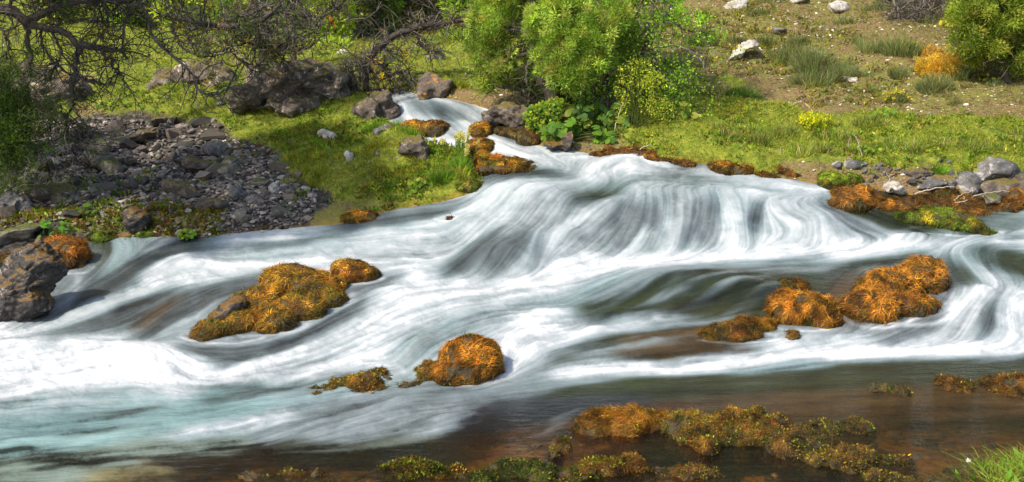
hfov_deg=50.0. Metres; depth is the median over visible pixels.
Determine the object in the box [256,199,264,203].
scree stone
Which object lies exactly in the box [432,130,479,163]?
spike flower
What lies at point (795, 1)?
boulder
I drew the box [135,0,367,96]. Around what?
crooked juniper
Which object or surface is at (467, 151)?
spike flower
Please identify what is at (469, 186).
moss cushion
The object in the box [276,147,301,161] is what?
turf clump
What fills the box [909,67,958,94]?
ephedra shrub
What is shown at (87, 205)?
waterside herb
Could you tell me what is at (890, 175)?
driftwood
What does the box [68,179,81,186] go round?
scree stone
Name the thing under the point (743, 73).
dry tuft
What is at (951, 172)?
shore stone
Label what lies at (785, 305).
mossy rock
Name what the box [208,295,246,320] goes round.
sunken rock
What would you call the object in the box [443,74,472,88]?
grass tuft
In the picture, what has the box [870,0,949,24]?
brushwood
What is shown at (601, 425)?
mossy rock
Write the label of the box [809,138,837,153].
meadow clump
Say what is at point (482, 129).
mossy rock
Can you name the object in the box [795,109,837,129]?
yellow flower
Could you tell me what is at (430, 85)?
boulder
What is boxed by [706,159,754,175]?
mossy rock
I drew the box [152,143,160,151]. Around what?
scree stone
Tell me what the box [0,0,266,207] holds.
overhanging juniper
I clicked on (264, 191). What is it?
scree stone
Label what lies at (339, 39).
tree
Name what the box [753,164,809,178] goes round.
mossy rock
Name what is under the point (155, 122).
boulder
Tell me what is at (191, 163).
boulder
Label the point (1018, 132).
meadow clump
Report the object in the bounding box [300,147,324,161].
turf clump
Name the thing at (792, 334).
mossy rock
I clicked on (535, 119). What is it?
bright herb
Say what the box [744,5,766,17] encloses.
ephedra shrub
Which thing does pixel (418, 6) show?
tree
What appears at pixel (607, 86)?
leafy shrub
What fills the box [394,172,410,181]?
turf clump
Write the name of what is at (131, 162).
scree stone
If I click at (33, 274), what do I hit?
leaning rock
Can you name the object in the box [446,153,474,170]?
grass tuft
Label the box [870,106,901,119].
weed
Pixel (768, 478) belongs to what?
bed pebbles
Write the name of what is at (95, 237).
moss cushion
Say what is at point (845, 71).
ephedra shrub
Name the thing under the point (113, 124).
scree stone
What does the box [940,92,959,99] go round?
dry tuft
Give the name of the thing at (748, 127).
meadow clump
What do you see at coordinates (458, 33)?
tree
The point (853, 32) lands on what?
hillside gravel
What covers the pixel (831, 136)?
meadow clump
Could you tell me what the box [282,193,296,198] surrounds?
scree stone
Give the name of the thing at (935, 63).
yellow shrub
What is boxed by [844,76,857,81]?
boulder
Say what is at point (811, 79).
ephedra shrub
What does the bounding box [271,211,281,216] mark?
scree stone
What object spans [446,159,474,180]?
turf clump
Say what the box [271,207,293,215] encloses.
scree stone
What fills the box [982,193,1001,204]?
boulder
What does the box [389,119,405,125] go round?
grass tuft
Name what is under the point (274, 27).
tree
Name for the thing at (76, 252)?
mossy rock
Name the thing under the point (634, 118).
hanging spray
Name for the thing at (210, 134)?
scree stone
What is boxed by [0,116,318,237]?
scree gravel
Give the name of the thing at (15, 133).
feathery bush
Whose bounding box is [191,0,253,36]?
tree
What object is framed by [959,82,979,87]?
dry tuft
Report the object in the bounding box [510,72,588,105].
dark herb
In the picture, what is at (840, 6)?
boulder
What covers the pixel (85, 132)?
boulder
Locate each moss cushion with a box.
[0,251,11,262]
[85,230,117,243]
[135,228,161,238]
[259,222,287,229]
[337,207,379,223]
[444,213,454,219]
[455,178,483,193]
[931,185,960,197]
[1000,187,1023,205]
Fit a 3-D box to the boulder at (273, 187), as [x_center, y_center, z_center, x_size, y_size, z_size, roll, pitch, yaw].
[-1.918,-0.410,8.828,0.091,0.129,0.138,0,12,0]
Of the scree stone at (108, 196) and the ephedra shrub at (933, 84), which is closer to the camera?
the scree stone at (108, 196)
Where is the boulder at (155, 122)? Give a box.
[148,117,167,126]
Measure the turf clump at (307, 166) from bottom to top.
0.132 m
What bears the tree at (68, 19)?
on the ground at (472, 458)
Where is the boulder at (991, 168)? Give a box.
[956,156,1023,194]
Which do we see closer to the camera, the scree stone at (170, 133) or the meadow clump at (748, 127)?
the meadow clump at (748, 127)
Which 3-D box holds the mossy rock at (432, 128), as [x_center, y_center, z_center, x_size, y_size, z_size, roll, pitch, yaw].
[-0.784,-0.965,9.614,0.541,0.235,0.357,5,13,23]
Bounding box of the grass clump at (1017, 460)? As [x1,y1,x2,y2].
[917,441,1023,481]
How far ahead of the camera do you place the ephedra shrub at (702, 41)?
11.04 m
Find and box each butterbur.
[538,117,616,143]
[564,101,639,136]
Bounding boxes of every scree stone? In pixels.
[0,205,15,219]
[36,158,55,170]
[42,173,51,182]
[62,210,81,217]
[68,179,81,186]
[69,135,86,143]
[90,182,118,191]
[102,194,110,199]
[103,120,125,133]
[119,138,136,149]
[123,203,134,208]
[124,157,137,166]
[127,178,139,188]
[136,145,147,152]
[139,176,148,184]
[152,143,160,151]
[163,128,178,139]
[167,150,177,159]
[170,116,177,123]
[171,141,194,148]
[173,158,182,164]
[175,128,183,133]
[187,190,200,198]
[190,116,210,127]
[195,171,212,178]
[196,128,224,141]
[204,163,221,174]
[205,156,216,160]
[224,149,233,155]
[235,213,255,220]
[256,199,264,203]
[260,187,269,194]
[268,161,289,170]
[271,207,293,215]
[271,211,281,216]
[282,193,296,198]
[293,171,302,177]
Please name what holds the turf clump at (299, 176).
on the ground at (472, 458)
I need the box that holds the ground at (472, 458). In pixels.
[0,0,1023,481]
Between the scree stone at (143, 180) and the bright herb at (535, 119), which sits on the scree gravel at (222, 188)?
the scree stone at (143, 180)
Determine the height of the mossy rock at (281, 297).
0.457 m
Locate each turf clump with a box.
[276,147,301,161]
[277,176,296,185]
[288,167,306,183]
[293,165,310,177]
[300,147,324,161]
[303,174,322,187]
[306,145,322,153]
[307,172,325,188]
[308,165,330,178]
[310,149,331,159]
[332,151,343,159]
[343,145,365,155]
[360,150,375,158]
[363,135,392,147]
[366,139,378,148]
[370,162,388,174]
[392,160,410,173]
[393,173,413,184]
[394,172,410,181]
[410,153,433,165]
[427,160,443,171]
[430,162,448,171]
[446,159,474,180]
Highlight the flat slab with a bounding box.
[0,223,41,245]
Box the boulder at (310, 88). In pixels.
[222,57,353,116]
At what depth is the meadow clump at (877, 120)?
9.05 m
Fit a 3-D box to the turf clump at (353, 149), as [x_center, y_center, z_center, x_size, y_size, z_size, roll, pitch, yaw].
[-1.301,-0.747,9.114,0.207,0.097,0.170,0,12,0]
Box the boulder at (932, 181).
[916,178,956,189]
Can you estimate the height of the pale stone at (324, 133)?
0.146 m
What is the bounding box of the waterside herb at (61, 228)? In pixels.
[37,218,73,237]
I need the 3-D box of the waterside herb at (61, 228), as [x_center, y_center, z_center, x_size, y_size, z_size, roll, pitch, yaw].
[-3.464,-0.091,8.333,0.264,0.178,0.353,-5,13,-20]
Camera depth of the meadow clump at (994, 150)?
8.70 m
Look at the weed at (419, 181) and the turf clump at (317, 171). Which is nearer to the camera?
the weed at (419, 181)
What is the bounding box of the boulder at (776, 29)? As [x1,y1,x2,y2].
[771,26,786,34]
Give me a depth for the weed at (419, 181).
8.56 m
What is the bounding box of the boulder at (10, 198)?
[0,191,34,213]
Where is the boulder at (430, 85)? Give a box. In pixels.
[416,72,452,99]
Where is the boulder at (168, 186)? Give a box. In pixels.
[160,179,199,197]
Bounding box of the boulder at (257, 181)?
[250,177,268,185]
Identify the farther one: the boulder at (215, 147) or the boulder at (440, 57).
the boulder at (440, 57)
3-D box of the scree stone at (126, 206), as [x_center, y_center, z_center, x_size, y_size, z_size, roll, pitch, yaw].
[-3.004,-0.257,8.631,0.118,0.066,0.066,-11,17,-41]
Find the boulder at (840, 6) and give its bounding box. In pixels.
[827,0,849,12]
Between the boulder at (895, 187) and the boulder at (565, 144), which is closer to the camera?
the boulder at (895, 187)
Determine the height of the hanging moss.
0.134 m
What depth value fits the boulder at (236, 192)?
8.73 m
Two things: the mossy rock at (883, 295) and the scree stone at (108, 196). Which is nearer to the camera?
the mossy rock at (883, 295)
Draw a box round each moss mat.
[237,466,348,481]
[303,358,433,394]
[454,455,599,481]
[541,434,575,468]
[645,461,725,481]
[659,403,794,467]
[750,415,924,481]
[868,382,913,397]
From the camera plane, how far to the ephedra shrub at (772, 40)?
11.01 m
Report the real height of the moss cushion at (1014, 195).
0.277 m
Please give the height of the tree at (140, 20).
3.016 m
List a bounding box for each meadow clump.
[697,115,719,122]
[708,122,741,146]
[710,121,727,129]
[738,122,758,133]
[738,122,763,134]
[742,128,776,147]
[756,124,788,140]
[771,121,802,137]
[786,137,818,158]
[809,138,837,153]
[812,128,845,141]
[815,115,844,127]
[830,126,858,142]
[844,140,877,155]
[849,112,882,127]
[862,110,891,127]
[876,134,908,153]
[901,141,928,154]
[902,136,926,150]
[926,134,956,150]
[954,134,991,154]
[972,136,1011,153]
[1008,126,1023,137]
[1011,133,1023,144]
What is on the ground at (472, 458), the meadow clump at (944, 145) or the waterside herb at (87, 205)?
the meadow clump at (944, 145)
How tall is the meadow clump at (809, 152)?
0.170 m
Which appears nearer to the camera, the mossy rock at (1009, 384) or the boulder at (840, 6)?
the mossy rock at (1009, 384)
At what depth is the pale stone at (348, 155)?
8.99 m
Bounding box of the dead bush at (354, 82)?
[334,54,379,93]
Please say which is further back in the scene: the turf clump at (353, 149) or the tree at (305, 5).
the tree at (305, 5)
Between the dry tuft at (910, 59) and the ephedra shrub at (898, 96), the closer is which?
the ephedra shrub at (898, 96)
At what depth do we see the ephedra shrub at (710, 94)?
9.82 m
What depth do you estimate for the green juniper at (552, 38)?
9.22 m
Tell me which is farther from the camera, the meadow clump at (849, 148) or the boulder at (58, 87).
the boulder at (58, 87)
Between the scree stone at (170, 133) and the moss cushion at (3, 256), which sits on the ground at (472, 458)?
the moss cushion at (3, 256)
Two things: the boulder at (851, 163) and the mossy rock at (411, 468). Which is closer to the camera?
the mossy rock at (411, 468)
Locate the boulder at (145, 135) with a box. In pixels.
[107,127,161,147]
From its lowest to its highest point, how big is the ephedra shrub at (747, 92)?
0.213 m
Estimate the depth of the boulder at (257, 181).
8.97 m
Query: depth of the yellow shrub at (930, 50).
10.41 m
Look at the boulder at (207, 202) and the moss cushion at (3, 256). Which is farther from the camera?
the boulder at (207, 202)
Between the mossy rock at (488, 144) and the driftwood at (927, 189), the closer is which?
the driftwood at (927, 189)
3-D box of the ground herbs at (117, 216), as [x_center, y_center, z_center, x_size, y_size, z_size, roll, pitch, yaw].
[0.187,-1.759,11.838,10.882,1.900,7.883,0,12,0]
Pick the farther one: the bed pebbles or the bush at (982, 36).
the bush at (982, 36)
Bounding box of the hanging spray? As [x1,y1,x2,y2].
[613,56,675,127]
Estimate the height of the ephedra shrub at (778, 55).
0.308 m
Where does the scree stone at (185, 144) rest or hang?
on the scree gravel at (222, 188)
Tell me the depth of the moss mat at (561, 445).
4.97 m
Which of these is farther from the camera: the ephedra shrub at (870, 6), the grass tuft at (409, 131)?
the ephedra shrub at (870, 6)
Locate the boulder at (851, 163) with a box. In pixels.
[832,158,867,169]
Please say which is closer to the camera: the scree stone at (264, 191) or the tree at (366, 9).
the scree stone at (264, 191)
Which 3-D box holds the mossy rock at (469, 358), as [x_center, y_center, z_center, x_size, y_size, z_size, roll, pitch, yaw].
[-0.238,0.684,5.964,0.503,0.434,0.378,-6,14,-26]
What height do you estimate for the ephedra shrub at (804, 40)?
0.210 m
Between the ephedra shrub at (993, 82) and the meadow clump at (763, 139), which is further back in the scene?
the ephedra shrub at (993, 82)
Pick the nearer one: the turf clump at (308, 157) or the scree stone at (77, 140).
the turf clump at (308, 157)
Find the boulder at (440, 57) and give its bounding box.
[426,46,444,59]
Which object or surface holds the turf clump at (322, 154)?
on the ground at (472, 458)
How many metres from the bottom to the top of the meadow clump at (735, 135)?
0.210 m
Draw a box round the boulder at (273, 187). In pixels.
[268,182,278,192]
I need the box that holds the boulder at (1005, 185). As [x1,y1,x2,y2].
[980,174,1023,196]
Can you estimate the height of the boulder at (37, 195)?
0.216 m
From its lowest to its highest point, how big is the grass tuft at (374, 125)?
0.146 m
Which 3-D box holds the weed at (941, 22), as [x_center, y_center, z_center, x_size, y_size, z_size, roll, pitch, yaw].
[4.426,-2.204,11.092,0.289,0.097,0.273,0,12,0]
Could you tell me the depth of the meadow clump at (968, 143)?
8.67 m
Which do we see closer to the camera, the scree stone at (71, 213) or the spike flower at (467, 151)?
the scree stone at (71, 213)
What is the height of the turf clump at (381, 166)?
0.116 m
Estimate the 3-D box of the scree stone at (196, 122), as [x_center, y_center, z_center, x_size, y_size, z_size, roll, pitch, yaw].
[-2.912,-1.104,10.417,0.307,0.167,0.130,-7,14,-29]
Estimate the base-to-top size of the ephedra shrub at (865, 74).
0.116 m
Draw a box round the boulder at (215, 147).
[202,140,228,155]
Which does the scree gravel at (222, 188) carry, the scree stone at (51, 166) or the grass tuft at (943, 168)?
the scree stone at (51, 166)
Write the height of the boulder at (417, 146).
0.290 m
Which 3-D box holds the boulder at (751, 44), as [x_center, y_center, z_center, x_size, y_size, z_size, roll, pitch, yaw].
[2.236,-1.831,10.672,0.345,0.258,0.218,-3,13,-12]
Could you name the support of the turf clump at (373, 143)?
on the ground at (472, 458)
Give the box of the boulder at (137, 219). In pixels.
[122,206,151,233]
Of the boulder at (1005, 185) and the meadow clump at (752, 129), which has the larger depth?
the meadow clump at (752, 129)
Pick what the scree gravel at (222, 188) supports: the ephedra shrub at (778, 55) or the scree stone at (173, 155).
the scree stone at (173, 155)
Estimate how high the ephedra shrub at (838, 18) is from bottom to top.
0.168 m
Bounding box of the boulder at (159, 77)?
[145,59,236,90]
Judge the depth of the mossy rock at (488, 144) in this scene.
9.10 m
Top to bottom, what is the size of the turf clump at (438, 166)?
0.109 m
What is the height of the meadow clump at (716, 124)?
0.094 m
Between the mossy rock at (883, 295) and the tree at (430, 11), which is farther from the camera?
the tree at (430, 11)
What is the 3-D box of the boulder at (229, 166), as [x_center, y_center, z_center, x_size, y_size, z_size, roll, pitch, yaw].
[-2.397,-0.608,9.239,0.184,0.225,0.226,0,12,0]
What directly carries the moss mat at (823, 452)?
on the ground at (472, 458)
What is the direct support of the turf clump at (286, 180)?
on the ground at (472, 458)
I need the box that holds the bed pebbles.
[21,414,1023,481]
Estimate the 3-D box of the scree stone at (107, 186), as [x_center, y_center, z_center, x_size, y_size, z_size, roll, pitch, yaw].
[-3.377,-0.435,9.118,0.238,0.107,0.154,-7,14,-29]
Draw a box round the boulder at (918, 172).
[901,166,933,178]
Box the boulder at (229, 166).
[217,155,237,176]
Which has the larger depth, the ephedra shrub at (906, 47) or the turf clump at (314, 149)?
the ephedra shrub at (906, 47)
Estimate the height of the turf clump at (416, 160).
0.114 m
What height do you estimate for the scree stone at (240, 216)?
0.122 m
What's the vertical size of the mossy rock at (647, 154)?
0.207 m
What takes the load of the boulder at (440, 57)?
on the ground at (472, 458)
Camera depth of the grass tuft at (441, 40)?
14.10 m
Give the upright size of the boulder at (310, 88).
0.669 m
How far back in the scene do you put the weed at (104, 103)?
11.05 m
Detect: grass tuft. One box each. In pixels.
[358,121,382,133]
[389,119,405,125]
[398,122,427,139]
[424,163,458,186]
[434,34,455,45]
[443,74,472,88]
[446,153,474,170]
[929,163,950,174]
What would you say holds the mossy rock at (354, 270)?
on the ground at (472, 458)
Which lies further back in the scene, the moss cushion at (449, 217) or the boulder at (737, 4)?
the boulder at (737, 4)
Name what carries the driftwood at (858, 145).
on the ground at (472, 458)
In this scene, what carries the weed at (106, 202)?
on the ground at (472, 458)
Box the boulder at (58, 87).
[0,62,92,109]
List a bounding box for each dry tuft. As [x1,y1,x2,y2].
[734,70,755,76]
[901,55,922,63]
[931,91,952,96]
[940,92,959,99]
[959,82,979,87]
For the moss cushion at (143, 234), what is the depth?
8.28 m
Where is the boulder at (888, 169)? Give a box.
[877,162,892,172]
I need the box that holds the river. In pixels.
[0,90,1023,481]
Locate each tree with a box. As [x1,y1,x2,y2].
[13,0,96,24]
[64,0,158,29]
[122,0,210,32]
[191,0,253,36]
[217,4,299,42]
[233,0,388,42]
[239,0,363,74]
[277,3,364,39]
[300,0,420,36]
[300,0,420,37]
[302,3,371,48]
[322,1,472,95]
[358,0,410,37]
[364,0,424,35]
[377,0,431,34]
[382,0,441,34]
[410,0,438,23]
[410,0,495,45]
[411,0,499,30]
[419,0,443,22]
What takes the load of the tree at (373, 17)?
on the ground at (472, 458)
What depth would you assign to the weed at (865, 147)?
8.67 m
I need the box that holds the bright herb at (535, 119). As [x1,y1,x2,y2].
[522,96,566,132]
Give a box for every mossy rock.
[43,232,93,269]
[187,260,350,341]
[329,256,382,283]
[368,454,468,481]
[399,119,450,137]
[423,330,506,386]
[464,136,494,156]
[468,121,492,137]
[472,147,538,176]
[493,125,543,145]
[568,400,675,454]
[576,450,648,481]
[589,144,696,167]
[696,313,779,342]
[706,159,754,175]
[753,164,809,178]
[761,284,847,328]
[777,273,813,290]
[781,328,801,339]
[816,169,865,189]
[825,183,1023,217]
[837,252,951,323]
[891,203,1000,235]
[932,370,1023,397]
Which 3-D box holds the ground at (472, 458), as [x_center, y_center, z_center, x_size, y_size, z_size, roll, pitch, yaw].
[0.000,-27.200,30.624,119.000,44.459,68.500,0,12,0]
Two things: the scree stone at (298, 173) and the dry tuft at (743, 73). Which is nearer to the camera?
the scree stone at (298, 173)
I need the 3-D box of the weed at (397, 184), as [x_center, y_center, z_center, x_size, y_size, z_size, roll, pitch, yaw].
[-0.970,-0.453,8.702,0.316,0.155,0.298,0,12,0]
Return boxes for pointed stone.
[351,97,381,119]
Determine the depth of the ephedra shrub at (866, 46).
10.62 m
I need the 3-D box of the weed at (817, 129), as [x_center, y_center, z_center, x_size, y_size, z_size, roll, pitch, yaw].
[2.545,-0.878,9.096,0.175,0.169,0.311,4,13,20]
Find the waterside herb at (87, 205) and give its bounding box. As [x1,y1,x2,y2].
[73,201,96,214]
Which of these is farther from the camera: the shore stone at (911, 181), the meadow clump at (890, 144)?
the meadow clump at (890, 144)
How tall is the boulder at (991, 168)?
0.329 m
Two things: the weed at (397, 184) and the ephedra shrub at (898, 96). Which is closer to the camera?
the weed at (397, 184)
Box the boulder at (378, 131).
[372,123,391,135]
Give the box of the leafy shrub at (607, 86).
[556,0,745,129]
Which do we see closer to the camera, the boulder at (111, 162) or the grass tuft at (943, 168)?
the grass tuft at (943, 168)
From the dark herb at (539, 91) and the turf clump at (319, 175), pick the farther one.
the dark herb at (539, 91)
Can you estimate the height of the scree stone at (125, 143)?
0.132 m
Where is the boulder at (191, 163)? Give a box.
[181,157,213,170]
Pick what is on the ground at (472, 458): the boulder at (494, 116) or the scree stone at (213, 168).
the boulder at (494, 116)
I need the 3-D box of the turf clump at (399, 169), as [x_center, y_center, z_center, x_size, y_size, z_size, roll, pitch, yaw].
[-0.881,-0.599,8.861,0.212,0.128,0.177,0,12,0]
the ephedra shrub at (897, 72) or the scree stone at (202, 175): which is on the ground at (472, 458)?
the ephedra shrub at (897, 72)
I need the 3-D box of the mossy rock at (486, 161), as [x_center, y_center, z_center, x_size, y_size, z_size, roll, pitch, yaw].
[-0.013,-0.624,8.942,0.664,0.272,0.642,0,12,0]
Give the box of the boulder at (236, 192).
[229,185,247,200]
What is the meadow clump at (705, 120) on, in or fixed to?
on the ground at (472, 458)
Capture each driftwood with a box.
[848,133,862,157]
[884,168,898,178]
[915,183,953,194]
[954,190,1009,199]
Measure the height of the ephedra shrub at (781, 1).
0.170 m
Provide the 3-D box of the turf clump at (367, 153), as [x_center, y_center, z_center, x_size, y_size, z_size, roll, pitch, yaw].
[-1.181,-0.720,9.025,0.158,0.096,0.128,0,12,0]
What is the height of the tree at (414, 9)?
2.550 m
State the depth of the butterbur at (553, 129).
9.13 m
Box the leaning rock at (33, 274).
[0,237,68,321]
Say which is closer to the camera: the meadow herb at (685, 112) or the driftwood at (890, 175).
the driftwood at (890, 175)
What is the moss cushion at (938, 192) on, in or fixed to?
on the mossy rock at (858, 198)
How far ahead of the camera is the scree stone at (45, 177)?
9.33 m
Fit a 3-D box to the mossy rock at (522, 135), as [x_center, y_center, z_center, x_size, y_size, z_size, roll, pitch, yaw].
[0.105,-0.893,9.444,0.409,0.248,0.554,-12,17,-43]
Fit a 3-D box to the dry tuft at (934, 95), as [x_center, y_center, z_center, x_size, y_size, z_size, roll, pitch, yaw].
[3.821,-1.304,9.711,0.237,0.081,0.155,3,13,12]
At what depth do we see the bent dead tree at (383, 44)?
10.72 m
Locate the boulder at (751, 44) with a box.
[728,39,758,59]
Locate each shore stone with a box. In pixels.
[906,179,916,183]
[948,169,954,174]
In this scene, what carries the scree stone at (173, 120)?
on the scree gravel at (222, 188)
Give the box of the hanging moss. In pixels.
[328,14,334,27]
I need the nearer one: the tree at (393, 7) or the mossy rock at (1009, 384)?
the mossy rock at (1009, 384)
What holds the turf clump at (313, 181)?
on the ground at (472, 458)
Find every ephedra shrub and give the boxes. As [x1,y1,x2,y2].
[661,56,691,70]
[683,28,720,46]
[696,90,713,97]
[723,80,765,100]
[724,33,748,45]
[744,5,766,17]
[755,33,778,46]
[763,0,789,3]
[763,35,805,66]
[781,63,840,86]
[782,28,813,47]
[786,39,843,74]
[822,55,863,82]
[832,11,852,24]
[847,28,896,54]
[858,68,876,77]
[860,0,885,10]
[867,84,881,93]
[877,22,926,57]
[880,86,911,103]
[887,62,912,79]
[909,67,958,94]
[914,10,942,23]
[942,60,979,81]
[946,97,963,105]
[984,77,1005,86]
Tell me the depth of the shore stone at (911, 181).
8.39 m
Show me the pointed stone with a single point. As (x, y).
(367, 107)
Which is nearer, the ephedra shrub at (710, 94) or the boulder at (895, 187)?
the boulder at (895, 187)
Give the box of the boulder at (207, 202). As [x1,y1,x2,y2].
[194,197,226,209]
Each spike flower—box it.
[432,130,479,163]
[464,143,471,166]
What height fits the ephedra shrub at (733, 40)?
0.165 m
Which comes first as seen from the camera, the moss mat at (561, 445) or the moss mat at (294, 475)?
the moss mat at (294, 475)
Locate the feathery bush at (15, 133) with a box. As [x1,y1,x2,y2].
[0,42,90,198]
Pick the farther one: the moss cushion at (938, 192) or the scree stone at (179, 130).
the scree stone at (179, 130)
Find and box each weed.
[94,100,140,108]
[94,196,116,206]
[164,94,191,102]
[176,228,196,239]
[291,186,313,196]
[376,177,405,191]
[405,177,432,192]
[605,127,626,135]
[808,125,829,139]
[854,143,886,156]
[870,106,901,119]
[939,20,956,26]
[950,108,982,117]
[977,72,994,80]
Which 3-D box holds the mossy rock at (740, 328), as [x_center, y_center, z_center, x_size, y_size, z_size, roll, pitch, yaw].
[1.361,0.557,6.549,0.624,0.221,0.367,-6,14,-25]
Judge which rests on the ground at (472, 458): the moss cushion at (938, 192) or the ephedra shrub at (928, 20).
the ephedra shrub at (928, 20)
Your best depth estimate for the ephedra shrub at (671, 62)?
10.28 m
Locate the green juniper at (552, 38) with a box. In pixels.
[452,0,642,110]
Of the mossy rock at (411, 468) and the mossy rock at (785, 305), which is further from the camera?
the mossy rock at (785, 305)
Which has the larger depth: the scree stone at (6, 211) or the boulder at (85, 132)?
the boulder at (85, 132)
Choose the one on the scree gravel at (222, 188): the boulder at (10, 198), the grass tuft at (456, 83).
the boulder at (10, 198)
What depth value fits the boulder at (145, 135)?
10.16 m
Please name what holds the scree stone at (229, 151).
on the scree gravel at (222, 188)
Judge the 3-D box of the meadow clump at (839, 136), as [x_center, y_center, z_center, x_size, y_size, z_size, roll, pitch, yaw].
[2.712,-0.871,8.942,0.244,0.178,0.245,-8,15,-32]
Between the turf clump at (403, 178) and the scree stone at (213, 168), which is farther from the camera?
the scree stone at (213, 168)
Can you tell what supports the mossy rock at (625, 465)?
on the ground at (472, 458)
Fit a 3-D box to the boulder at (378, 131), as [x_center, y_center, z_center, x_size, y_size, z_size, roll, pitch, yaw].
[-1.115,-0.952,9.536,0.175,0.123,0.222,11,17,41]
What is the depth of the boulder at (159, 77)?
11.57 m
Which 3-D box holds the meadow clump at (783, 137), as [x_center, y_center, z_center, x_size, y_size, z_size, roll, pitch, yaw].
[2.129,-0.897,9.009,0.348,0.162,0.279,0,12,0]
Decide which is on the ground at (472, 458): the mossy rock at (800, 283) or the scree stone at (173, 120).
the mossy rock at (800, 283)
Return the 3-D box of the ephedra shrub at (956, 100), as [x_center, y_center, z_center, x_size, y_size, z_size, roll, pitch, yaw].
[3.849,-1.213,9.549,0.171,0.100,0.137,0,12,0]
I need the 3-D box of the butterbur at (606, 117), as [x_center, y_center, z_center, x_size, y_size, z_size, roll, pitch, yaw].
[0.774,-1.024,9.287,0.673,0.314,0.323,0,12,0]
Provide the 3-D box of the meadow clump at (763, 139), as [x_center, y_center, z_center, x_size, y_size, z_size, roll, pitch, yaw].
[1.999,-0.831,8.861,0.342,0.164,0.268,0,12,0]
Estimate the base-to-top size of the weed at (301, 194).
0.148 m
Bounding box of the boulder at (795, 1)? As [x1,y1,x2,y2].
[791,0,806,3]
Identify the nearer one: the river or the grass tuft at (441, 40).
the river
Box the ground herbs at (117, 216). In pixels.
[0,0,1023,238]
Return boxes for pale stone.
[317,129,337,139]
[344,150,353,161]
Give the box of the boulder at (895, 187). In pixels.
[883,180,906,194]
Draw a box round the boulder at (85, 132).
[55,124,91,142]
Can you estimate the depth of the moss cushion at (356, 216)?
8.32 m
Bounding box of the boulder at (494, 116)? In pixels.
[481,101,527,127]
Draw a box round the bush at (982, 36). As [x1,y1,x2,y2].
[939,0,1023,84]
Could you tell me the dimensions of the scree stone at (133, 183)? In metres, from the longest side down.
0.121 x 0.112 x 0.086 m
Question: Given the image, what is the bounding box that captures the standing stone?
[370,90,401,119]
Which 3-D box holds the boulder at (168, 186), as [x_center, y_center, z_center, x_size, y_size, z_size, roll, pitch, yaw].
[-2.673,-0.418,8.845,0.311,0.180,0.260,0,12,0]
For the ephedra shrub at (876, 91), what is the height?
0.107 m
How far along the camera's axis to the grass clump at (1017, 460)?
4.75 m
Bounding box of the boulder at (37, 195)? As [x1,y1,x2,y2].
[23,182,78,205]
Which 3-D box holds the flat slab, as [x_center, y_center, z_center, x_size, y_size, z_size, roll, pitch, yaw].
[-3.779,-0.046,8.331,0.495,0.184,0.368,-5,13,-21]
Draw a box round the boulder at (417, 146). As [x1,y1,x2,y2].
[397,134,429,161]
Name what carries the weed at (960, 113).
on the ground at (472, 458)
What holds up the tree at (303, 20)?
on the ground at (472, 458)
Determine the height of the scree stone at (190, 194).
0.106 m
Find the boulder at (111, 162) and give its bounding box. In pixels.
[82,138,124,173]
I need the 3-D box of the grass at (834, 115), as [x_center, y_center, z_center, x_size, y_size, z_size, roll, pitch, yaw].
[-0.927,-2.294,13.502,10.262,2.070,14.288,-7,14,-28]
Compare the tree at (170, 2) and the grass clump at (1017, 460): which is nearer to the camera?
the grass clump at (1017, 460)
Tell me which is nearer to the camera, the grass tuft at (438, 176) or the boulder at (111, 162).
the grass tuft at (438, 176)
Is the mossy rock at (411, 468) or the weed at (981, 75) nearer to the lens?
the mossy rock at (411, 468)
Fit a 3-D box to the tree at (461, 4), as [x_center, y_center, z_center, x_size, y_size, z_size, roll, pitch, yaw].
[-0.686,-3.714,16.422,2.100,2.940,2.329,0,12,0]
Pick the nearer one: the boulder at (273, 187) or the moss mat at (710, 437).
the moss mat at (710, 437)
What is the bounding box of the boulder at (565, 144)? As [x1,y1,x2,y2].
[543,131,573,151]
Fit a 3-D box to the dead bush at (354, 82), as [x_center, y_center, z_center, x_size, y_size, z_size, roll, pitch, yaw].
[-1.517,-1.594,10.546,0.507,0.479,0.408,-7,14,-30]
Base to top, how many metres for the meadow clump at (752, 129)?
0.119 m
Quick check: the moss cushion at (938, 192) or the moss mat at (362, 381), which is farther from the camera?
the moss cushion at (938, 192)
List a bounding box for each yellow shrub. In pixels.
[912,52,965,77]
[920,43,952,56]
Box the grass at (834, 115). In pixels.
[0,0,1023,216]
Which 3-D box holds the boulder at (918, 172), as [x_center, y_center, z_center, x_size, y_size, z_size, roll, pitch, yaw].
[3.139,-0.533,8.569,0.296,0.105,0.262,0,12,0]
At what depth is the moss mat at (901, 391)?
5.71 m
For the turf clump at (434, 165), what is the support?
on the ground at (472, 458)
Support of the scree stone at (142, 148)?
on the scree gravel at (222, 188)
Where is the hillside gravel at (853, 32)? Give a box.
[447,0,1023,186]
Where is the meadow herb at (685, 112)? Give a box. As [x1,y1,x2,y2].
[654,99,704,121]
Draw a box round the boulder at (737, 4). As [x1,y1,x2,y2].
[723,0,749,8]
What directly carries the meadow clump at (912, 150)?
on the ground at (472, 458)
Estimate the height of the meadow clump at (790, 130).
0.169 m
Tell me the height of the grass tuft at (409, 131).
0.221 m

